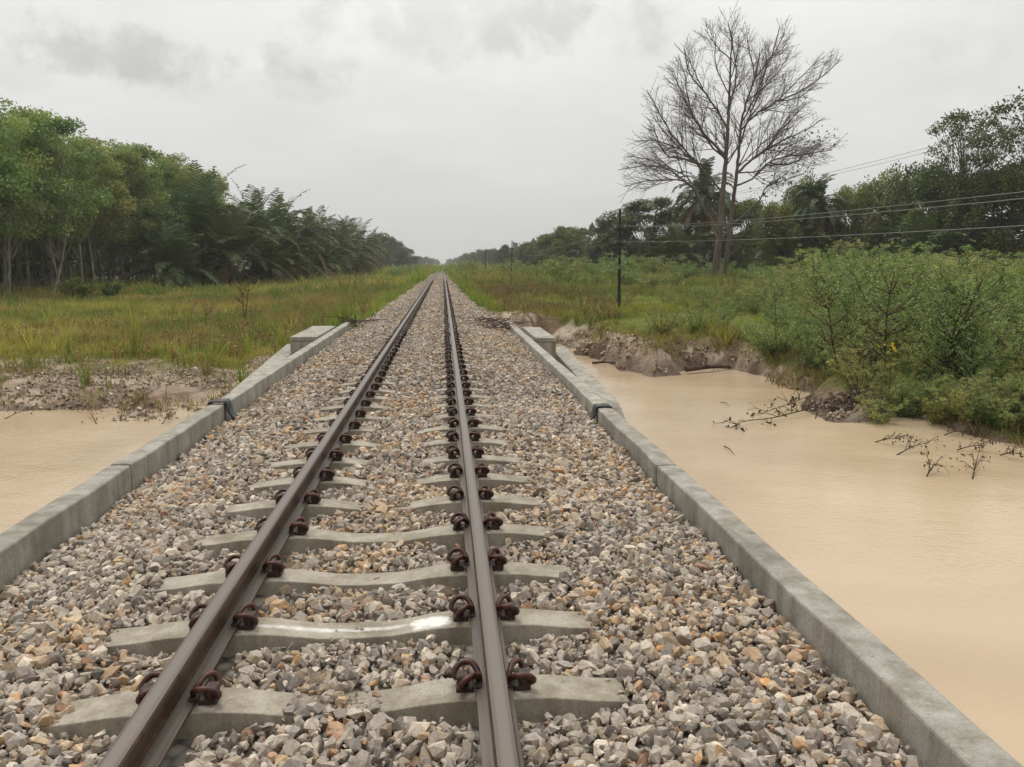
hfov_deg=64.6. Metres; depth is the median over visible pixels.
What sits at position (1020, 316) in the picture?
thicket shrub
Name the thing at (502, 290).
weeds
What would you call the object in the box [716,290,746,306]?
thicket shrub
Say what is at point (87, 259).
rubber tree
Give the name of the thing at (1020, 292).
thicket shrub
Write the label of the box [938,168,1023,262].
broadleaf tree
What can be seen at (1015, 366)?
thicket shrub
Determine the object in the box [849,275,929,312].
thicket shrub
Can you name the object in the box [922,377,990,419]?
thicket shrub
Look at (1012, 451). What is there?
drowned twigs
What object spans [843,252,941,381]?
sapling
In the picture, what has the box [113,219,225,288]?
sago palm
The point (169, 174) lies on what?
rubber tree
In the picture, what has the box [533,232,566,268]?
broadleaf tree
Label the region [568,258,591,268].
scrub bush
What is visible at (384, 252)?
sago palm
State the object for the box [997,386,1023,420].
thicket shrub
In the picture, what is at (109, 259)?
rubber tree
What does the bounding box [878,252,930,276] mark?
thicket shrub
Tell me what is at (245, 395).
concrete kerb
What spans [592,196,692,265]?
rain tree
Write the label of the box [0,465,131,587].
concrete kerb
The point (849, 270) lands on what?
thicket shrub
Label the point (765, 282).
thicket shrub
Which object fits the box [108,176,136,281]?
rubber tree
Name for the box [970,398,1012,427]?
thicket shrub
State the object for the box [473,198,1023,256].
overhead wire
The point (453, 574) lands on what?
railway sleeper
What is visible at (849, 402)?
debris mound
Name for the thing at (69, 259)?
rubber tree
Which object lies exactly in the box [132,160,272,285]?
sago palm
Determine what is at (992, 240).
broadleaf tree
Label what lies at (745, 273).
scrub bush
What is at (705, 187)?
draped palm
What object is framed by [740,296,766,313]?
thicket shrub
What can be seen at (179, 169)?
rubber tree
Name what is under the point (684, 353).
exposed roots
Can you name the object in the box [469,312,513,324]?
brushwood
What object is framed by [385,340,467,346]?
railway sleeper
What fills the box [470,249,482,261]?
distant tree
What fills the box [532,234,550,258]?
airy tree
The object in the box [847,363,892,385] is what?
thicket shrub
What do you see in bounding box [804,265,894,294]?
thicket shrub
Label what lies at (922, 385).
thicket shrub
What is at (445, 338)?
railway sleeper
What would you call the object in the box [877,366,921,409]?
thicket shrub
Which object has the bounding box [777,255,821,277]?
thicket shrub
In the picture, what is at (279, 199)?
sago palm
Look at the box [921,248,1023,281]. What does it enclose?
thicket shrub
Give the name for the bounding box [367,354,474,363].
railway sleeper
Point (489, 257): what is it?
distant tree
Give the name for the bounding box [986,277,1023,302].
thicket shrub
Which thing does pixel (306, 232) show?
sago palm
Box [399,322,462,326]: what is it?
railway sleeper
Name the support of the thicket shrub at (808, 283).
on the ground at (641, 362)
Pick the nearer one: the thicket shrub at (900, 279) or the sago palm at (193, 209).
the thicket shrub at (900, 279)
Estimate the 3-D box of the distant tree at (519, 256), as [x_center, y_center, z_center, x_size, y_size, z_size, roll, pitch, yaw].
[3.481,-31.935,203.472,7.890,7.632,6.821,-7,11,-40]
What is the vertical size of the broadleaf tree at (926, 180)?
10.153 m
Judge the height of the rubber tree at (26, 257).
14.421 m
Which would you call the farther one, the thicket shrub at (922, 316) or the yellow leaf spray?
the thicket shrub at (922, 316)
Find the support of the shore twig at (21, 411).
in the water
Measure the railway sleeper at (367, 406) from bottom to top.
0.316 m
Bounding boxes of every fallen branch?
[713,390,817,431]
[748,396,807,413]
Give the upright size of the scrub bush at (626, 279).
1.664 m
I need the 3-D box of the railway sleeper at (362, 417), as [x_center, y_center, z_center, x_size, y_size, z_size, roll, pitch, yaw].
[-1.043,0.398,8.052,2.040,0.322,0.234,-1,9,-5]
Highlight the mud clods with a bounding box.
[515,314,934,421]
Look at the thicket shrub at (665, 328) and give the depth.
22.15 m
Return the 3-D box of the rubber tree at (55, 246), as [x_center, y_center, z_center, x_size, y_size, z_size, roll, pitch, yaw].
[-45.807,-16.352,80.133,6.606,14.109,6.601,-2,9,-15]
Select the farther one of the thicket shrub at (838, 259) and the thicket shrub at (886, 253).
the thicket shrub at (886, 253)
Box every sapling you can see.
[229,274,260,318]
[764,290,789,327]
[784,273,901,378]
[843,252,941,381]
[897,262,1014,392]
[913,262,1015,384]
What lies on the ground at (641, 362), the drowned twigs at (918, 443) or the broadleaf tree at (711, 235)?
the broadleaf tree at (711, 235)
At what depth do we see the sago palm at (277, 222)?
93.21 m
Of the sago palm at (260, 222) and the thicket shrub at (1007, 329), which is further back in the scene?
the sago palm at (260, 222)
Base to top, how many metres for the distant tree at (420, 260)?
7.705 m
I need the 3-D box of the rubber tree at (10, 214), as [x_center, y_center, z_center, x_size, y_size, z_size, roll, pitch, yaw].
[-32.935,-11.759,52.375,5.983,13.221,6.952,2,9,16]
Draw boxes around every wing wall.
[231,344,291,391]
[556,347,624,418]
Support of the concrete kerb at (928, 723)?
on the bridge deck
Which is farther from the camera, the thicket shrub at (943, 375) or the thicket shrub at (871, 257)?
the thicket shrub at (871, 257)
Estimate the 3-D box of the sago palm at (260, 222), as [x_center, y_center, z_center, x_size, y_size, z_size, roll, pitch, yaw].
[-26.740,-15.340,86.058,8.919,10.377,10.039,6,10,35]
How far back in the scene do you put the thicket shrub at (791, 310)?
21.08 m
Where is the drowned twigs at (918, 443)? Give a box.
[896,427,945,454]
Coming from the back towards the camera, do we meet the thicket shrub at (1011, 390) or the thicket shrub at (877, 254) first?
the thicket shrub at (877, 254)
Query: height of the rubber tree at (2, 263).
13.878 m
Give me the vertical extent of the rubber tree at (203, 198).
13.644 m
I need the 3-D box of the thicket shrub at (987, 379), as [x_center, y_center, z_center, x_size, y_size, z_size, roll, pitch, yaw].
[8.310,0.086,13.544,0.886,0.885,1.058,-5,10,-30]
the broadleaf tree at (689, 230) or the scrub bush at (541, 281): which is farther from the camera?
the broadleaf tree at (689, 230)
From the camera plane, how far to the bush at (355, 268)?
149.69 m
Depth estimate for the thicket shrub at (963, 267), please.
29.77 m
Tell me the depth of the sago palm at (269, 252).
82.45 m
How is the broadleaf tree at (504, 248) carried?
on the ground at (641, 362)
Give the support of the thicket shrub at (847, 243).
on the ground at (641, 362)
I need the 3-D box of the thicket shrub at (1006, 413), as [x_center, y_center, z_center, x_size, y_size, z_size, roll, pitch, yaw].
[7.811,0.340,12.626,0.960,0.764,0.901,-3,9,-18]
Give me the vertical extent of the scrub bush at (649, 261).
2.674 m
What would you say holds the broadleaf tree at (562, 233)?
on the ground at (641, 362)
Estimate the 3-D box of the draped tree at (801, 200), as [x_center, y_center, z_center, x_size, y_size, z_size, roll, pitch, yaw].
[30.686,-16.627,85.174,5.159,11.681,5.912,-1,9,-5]
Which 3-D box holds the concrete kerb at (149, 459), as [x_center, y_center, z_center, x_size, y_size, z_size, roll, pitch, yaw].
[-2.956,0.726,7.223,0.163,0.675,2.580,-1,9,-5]
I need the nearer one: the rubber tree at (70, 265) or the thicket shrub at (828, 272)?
the thicket shrub at (828, 272)
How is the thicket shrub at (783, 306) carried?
on the ground at (641, 362)
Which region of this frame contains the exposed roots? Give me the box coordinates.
[570,330,825,386]
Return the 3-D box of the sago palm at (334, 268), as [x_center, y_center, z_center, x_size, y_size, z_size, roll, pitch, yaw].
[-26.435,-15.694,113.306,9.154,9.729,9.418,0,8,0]
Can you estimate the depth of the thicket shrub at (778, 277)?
36.46 m
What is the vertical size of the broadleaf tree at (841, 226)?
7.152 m
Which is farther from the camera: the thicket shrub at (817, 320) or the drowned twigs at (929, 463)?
the thicket shrub at (817, 320)
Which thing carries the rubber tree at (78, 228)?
on the ground at (641, 362)
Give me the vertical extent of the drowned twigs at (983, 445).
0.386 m
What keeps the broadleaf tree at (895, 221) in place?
on the ground at (641, 362)
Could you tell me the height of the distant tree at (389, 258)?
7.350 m
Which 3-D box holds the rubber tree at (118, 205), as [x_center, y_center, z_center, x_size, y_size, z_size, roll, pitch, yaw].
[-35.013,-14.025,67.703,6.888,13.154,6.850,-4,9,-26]
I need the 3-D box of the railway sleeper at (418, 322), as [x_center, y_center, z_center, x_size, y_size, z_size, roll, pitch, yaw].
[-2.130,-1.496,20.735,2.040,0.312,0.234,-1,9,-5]
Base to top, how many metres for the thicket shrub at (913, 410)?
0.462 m
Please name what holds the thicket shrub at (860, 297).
on the ground at (641, 362)
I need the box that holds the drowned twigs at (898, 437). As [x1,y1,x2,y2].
[875,431,913,446]
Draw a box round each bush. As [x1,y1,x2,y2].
[55,276,98,298]
[99,280,123,296]
[350,264,362,273]
[387,267,406,275]
[466,259,483,269]
[498,259,522,271]
[503,263,515,272]
[515,260,534,271]
[537,276,548,284]
[538,255,572,270]
[541,257,576,274]
[544,254,586,276]
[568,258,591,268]
[574,268,604,285]
[585,258,617,272]
[599,251,634,267]
[601,266,617,277]
[611,266,642,285]
[617,256,641,272]
[625,270,641,283]
[626,254,657,273]
[635,273,663,287]
[638,255,663,273]
[649,260,677,274]
[650,273,670,284]
[659,255,685,266]
[665,256,697,271]
[667,271,683,286]
[676,263,697,277]
[702,258,723,274]
[708,261,737,272]
[735,264,776,282]
[763,265,784,276]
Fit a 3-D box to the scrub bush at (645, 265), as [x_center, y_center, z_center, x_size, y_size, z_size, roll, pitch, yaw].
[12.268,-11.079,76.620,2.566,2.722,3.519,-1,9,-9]
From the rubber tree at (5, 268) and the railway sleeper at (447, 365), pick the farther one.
the rubber tree at (5, 268)
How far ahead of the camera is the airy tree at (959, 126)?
69.47 m
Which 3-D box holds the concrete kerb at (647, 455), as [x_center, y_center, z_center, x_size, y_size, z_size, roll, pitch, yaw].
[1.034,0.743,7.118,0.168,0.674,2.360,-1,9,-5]
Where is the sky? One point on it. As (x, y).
(456, 128)
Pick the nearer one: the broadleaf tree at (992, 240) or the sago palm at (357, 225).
the broadleaf tree at (992, 240)
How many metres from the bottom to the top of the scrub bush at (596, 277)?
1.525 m
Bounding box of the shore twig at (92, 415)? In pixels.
[81,405,103,423]
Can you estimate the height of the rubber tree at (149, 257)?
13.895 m
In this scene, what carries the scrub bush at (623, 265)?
on the ground at (641, 362)
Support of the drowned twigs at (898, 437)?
on the water
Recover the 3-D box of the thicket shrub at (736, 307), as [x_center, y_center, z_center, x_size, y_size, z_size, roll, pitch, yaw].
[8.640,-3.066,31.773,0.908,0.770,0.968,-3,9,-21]
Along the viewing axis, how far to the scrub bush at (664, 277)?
61.98 m
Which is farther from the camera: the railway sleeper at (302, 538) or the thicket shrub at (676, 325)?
the thicket shrub at (676, 325)
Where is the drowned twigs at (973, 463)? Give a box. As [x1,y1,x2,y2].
[949,436,990,478]
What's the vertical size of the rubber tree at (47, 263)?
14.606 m
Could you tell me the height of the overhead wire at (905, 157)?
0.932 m
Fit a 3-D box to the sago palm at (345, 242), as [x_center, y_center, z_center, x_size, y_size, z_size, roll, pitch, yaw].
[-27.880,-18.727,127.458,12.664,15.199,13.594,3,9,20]
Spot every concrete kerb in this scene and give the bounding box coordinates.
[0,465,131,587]
[110,403,225,489]
[213,322,350,420]
[506,321,606,421]
[597,407,675,485]
[657,465,1023,766]
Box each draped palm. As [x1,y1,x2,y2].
[666,156,738,270]
[787,173,855,257]
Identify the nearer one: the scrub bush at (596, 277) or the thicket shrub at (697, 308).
the thicket shrub at (697, 308)
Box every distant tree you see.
[371,231,394,258]
[379,251,393,267]
[387,236,401,265]
[391,241,410,266]
[395,248,410,265]
[407,248,418,265]
[417,256,422,265]
[425,256,432,264]
[460,253,470,261]
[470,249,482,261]
[475,249,483,264]
[480,252,495,263]
[488,249,503,264]
[507,245,518,262]
[513,241,536,266]
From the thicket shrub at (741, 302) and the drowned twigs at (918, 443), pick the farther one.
the thicket shrub at (741, 302)
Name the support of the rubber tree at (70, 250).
on the ground at (641, 362)
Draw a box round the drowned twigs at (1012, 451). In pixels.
[999,441,1023,456]
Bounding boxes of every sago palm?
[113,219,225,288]
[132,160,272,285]
[169,198,297,285]
[195,181,319,278]
[222,188,300,279]
[230,187,330,277]
[236,233,311,283]
[242,208,342,279]
[281,200,312,264]
[290,206,339,276]
[293,205,354,272]
[298,209,350,274]
[298,236,355,277]
[317,216,383,275]
[332,226,376,271]
[335,215,386,274]
[340,218,390,269]
[355,229,384,266]
[364,228,395,269]
[364,229,398,269]
[636,219,715,270]
[722,202,841,274]
[870,211,986,263]
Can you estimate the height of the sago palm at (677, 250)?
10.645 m
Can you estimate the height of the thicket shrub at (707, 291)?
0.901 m
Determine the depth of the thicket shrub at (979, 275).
20.05 m
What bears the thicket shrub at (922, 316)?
on the ground at (641, 362)
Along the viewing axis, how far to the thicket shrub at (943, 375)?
14.14 m
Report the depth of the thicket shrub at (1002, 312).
17.46 m
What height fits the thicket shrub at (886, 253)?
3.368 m
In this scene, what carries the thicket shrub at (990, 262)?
on the ground at (641, 362)
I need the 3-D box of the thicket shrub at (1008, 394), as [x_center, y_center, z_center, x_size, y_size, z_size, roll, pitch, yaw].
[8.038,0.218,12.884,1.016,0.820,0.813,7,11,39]
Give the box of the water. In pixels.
[0,344,1023,765]
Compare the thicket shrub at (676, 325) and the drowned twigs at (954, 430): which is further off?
the thicket shrub at (676, 325)
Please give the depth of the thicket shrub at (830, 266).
34.98 m
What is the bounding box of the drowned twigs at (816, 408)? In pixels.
[803,400,827,418]
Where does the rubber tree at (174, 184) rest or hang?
on the ground at (641, 362)
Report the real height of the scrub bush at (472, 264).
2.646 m
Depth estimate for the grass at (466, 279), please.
34.88 m
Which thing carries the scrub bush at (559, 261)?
on the ground at (641, 362)
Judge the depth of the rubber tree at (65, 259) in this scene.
72.42 m
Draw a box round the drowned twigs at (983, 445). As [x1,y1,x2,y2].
[953,429,998,450]
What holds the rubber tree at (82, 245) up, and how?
on the ground at (641, 362)
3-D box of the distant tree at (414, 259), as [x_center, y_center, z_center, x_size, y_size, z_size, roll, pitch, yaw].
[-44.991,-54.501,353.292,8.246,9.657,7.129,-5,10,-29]
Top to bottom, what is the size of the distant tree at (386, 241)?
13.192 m
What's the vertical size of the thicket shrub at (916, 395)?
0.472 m
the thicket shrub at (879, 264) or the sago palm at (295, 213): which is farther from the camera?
the sago palm at (295, 213)
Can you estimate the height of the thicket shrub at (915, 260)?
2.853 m
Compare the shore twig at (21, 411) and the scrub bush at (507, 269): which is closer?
the shore twig at (21, 411)
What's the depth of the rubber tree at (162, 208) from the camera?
78.21 m
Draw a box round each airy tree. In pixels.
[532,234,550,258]
[919,108,1021,256]
[962,86,1023,264]
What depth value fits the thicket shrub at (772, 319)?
25.74 m
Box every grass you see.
[0,263,444,407]
[440,260,1023,444]
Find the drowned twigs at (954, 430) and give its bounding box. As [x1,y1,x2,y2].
[944,412,989,435]
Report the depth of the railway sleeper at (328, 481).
5.71 m
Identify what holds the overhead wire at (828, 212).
attached to the telegraph pole at (619, 244)
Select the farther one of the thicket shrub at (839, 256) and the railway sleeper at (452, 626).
the thicket shrub at (839, 256)
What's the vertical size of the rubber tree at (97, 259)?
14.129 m
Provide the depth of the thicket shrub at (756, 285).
33.26 m
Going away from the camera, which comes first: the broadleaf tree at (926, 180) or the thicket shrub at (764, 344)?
the thicket shrub at (764, 344)
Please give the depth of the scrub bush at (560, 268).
75.11 m
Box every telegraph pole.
[510,240,513,271]
[614,209,625,306]
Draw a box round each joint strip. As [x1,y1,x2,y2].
[207,398,238,418]
[589,403,612,419]
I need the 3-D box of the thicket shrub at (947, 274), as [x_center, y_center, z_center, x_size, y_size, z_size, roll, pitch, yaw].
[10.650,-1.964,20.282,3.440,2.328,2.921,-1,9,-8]
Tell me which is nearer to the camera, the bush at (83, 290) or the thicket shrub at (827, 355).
the thicket shrub at (827, 355)
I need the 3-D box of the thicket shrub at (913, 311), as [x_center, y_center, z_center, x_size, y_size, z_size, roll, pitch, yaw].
[9.481,-1.312,18.140,2.413,2.018,2.021,2,9,15]
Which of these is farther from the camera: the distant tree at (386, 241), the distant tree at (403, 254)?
the distant tree at (403, 254)
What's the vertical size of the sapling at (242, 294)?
2.086 m
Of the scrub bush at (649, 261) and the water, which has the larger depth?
the scrub bush at (649, 261)
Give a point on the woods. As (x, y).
(515, 244)
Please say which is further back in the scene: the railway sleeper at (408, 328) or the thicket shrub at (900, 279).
the thicket shrub at (900, 279)
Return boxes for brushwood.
[320,309,380,327]
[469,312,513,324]
[474,319,533,331]
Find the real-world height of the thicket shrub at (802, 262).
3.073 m
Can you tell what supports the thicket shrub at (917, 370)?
on the ground at (641, 362)
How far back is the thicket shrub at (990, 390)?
13.25 m
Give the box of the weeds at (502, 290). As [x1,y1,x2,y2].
[476,280,636,338]
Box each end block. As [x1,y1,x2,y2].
[290,326,334,353]
[523,327,555,359]
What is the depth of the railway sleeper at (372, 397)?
9.17 m
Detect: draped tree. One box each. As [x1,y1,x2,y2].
[751,198,802,271]
[778,170,829,264]
[820,181,880,262]
[843,160,919,257]
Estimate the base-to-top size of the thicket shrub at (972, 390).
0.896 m
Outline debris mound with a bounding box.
[800,384,897,416]
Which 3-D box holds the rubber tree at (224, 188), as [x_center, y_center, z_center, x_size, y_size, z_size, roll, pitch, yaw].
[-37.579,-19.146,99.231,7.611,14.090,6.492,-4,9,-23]
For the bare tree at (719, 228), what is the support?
on the ground at (641, 362)
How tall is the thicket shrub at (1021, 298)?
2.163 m
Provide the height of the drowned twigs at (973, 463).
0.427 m
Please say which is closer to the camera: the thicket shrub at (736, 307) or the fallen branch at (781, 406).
the fallen branch at (781, 406)
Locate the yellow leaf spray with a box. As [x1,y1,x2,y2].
[877,341,896,399]
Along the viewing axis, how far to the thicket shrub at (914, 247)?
42.55 m
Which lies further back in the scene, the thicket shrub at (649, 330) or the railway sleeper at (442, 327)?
the thicket shrub at (649, 330)
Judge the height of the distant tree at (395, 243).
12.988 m
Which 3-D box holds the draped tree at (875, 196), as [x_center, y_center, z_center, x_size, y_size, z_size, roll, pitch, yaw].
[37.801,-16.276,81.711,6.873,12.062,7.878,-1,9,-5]
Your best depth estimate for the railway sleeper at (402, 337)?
16.08 m
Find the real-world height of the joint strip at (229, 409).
0.269 m
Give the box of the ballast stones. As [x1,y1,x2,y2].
[0,274,922,766]
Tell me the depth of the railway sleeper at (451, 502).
5.12 m
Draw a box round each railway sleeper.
[25,657,629,738]
[104,594,595,657]
[149,547,573,596]
[191,511,554,555]
[221,485,542,519]
[248,463,533,492]
[264,445,525,470]
[285,430,511,454]
[299,417,505,435]
[311,396,492,414]
[311,406,495,425]
[328,388,489,403]
[336,381,485,394]
[340,374,486,388]
[348,368,472,380]
[358,358,468,367]
[359,363,470,373]
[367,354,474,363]
[370,347,467,354]
[374,343,470,350]
[378,350,468,358]
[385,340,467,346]
[387,337,460,343]
[389,335,461,339]
[392,332,462,337]
[393,330,457,335]
[395,328,459,333]
[396,319,457,323]
[397,326,460,330]
[398,324,460,328]
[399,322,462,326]
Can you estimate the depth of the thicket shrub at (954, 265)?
37.31 m
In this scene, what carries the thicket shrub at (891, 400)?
on the ground at (641, 362)
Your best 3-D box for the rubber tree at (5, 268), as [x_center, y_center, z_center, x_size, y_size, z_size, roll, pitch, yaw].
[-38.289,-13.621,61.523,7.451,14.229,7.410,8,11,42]
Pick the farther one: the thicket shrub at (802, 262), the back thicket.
the back thicket
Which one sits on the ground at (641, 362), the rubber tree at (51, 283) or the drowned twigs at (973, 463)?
the rubber tree at (51, 283)
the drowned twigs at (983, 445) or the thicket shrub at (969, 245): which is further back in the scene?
the thicket shrub at (969, 245)
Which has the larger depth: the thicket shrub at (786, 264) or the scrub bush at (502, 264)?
the scrub bush at (502, 264)
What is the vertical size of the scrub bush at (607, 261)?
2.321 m
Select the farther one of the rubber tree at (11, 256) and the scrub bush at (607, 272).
the rubber tree at (11, 256)
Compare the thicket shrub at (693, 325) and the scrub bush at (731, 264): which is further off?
the scrub bush at (731, 264)
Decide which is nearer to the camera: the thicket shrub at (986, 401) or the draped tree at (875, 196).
the thicket shrub at (986, 401)
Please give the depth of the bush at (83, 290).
53.45 m
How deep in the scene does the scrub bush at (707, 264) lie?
84.59 m
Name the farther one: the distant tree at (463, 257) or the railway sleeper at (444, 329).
the distant tree at (463, 257)
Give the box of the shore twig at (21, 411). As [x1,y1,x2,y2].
[4,404,34,418]
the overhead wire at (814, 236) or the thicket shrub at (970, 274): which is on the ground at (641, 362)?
the thicket shrub at (970, 274)
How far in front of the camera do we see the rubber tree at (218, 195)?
95.45 m
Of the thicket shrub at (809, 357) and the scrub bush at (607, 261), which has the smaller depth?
the thicket shrub at (809, 357)
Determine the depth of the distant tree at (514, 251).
256.69 m
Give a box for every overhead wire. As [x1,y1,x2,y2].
[464,191,1023,259]
[468,225,1023,260]
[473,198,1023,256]
[658,121,1023,211]
[691,127,1021,202]
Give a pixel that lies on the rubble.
(195, 369)
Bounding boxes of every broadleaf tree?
[497,245,512,264]
[524,242,545,267]
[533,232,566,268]
[547,226,590,264]
[584,216,617,265]
[673,205,711,266]
[705,202,744,268]
[723,197,769,271]
[810,215,855,258]
[876,159,954,256]
[899,168,989,254]
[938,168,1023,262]
[966,159,1023,265]
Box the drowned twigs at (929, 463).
[920,447,952,476]
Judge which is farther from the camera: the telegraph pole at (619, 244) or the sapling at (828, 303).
the telegraph pole at (619, 244)
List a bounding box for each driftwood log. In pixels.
[592,360,615,363]
[684,363,730,371]
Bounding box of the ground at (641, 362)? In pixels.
[0,263,1023,443]
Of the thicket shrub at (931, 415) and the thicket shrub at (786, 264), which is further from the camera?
the thicket shrub at (786, 264)
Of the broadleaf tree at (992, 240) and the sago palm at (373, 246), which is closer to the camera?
the broadleaf tree at (992, 240)
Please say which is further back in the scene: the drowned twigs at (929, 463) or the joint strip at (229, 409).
the drowned twigs at (929, 463)
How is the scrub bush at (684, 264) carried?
on the ground at (641, 362)
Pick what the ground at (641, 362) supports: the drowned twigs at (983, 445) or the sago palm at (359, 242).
the sago palm at (359, 242)
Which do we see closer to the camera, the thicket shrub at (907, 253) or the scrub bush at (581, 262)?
the thicket shrub at (907, 253)
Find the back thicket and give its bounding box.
[0,245,237,280]
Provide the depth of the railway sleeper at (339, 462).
6.29 m
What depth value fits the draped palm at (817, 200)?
82.20 m
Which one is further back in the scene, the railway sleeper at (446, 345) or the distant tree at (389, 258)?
the distant tree at (389, 258)
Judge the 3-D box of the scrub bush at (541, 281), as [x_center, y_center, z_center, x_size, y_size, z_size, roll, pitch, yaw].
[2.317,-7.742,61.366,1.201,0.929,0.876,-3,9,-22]
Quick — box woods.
[239,222,1022,268]
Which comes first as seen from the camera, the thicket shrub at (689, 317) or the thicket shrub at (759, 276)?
the thicket shrub at (689, 317)
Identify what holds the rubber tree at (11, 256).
on the ground at (641, 362)
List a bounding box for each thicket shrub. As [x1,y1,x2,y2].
[641,301,683,333]
[641,325,655,338]
[659,293,672,302]
[663,311,688,328]
[680,306,711,332]
[685,298,718,322]
[686,310,712,333]
[697,283,715,297]
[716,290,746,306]
[717,286,730,293]
[720,295,746,313]
[725,281,753,295]
[728,291,753,311]
[729,319,762,338]
[737,266,799,308]
[740,267,792,308]
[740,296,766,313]
[741,310,808,354]
[742,269,781,284]
[750,275,778,293]
[752,278,796,310]
[756,265,804,301]
[760,308,776,324]
[770,300,808,328]
[772,295,819,330]
[773,243,854,295]
[776,295,833,337]
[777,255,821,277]
[777,264,808,296]
[778,309,853,368]
[779,303,842,342]
[785,253,849,303]
[786,314,821,341]
[787,298,847,328]
[792,264,834,301]
[793,245,882,311]
[794,311,844,356]
[796,250,938,342]
[803,261,867,283]
[803,298,841,321]
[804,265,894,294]
[806,270,862,301]
[808,289,906,351]
[810,249,910,276]
[815,244,899,295]
[815,262,918,318]
[815,337,870,378]
[817,250,860,261]
[818,237,895,262]
[820,248,882,270]
[820,272,912,330]
[821,244,884,266]
[827,341,904,390]
[828,252,934,310]
[836,303,907,365]
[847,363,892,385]
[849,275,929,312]
[853,381,909,424]
[856,251,914,263]
[857,258,1023,343]
[861,241,921,265]
[866,232,955,273]
[866,385,912,412]
[867,251,980,277]
[868,270,947,335]
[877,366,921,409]
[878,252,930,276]
[881,279,1002,362]
[889,285,983,343]
[891,241,983,293]
[892,252,945,278]
[894,329,949,379]
[894,394,926,417]
[900,245,978,265]
[904,259,1014,283]
[904,384,932,411]
[906,256,964,274]
[908,273,1023,323]
[908,370,956,412]
[914,268,1021,336]
[915,243,1013,297]
[915,391,965,424]
[917,371,969,410]
[918,369,977,404]
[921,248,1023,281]
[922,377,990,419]
[923,320,1023,387]
[935,370,990,421]
[938,315,1023,376]
[940,370,1020,419]
[942,289,1023,359]
[952,244,1023,268]
[954,258,1022,283]
[954,391,993,423]
[960,267,1018,288]
[962,256,1023,277]
[967,281,1023,362]
[969,256,1015,278]
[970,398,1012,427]
[973,302,1023,382]
[977,360,1023,411]
[979,257,1023,295]
[979,366,1023,401]
[982,372,1023,419]
[982,379,1023,427]
[982,381,1023,410]
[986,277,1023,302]
[988,286,1023,331]
[989,269,1023,340]
[995,315,1023,363]
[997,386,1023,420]
[1004,353,1023,385]
[1006,258,1023,287]
[1006,373,1023,411]
[1010,281,1023,323]
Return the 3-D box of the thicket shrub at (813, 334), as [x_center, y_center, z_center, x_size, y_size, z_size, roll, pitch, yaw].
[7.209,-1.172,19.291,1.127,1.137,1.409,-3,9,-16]
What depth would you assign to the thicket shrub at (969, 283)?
18.97 m
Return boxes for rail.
[97,269,438,766]
[444,272,523,766]
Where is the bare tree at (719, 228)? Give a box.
[617,2,846,276]
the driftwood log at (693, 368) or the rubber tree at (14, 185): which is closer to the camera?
the driftwood log at (693, 368)
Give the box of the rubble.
[0,356,268,420]
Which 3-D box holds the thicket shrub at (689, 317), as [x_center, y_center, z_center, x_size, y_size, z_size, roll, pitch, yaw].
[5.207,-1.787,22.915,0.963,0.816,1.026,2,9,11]
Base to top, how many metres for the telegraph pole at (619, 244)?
4.600 m
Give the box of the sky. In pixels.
[0,0,1023,262]
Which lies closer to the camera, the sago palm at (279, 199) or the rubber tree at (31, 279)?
the rubber tree at (31, 279)
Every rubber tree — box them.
[0,98,56,294]
[0,104,99,285]
[0,109,54,289]
[0,113,36,232]
[0,137,59,286]
[0,239,19,285]
[0,240,21,269]
[2,242,14,281]
[4,107,93,293]
[6,131,76,286]
[7,244,21,280]
[11,236,40,286]
[15,154,39,287]
[33,238,75,278]
[36,240,61,281]
[37,130,116,281]
[38,141,94,280]
[39,238,61,284]
[41,245,61,280]
[49,135,137,279]
[57,244,76,278]
[67,238,86,281]
[67,243,78,272]
[68,138,111,282]
[68,243,87,276]
[71,244,100,280]
[74,237,101,280]
[81,137,159,285]
[90,150,135,282]
[90,238,118,279]
[94,245,109,280]
[99,140,178,283]
[101,142,173,283]
[106,228,142,278]
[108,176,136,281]
[118,247,131,276]
[132,157,190,278]
[132,165,156,279]
[147,150,213,226]
[151,154,201,253]
[167,168,218,261]
[183,173,227,248]
[196,169,228,256]
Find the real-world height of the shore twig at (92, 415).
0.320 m

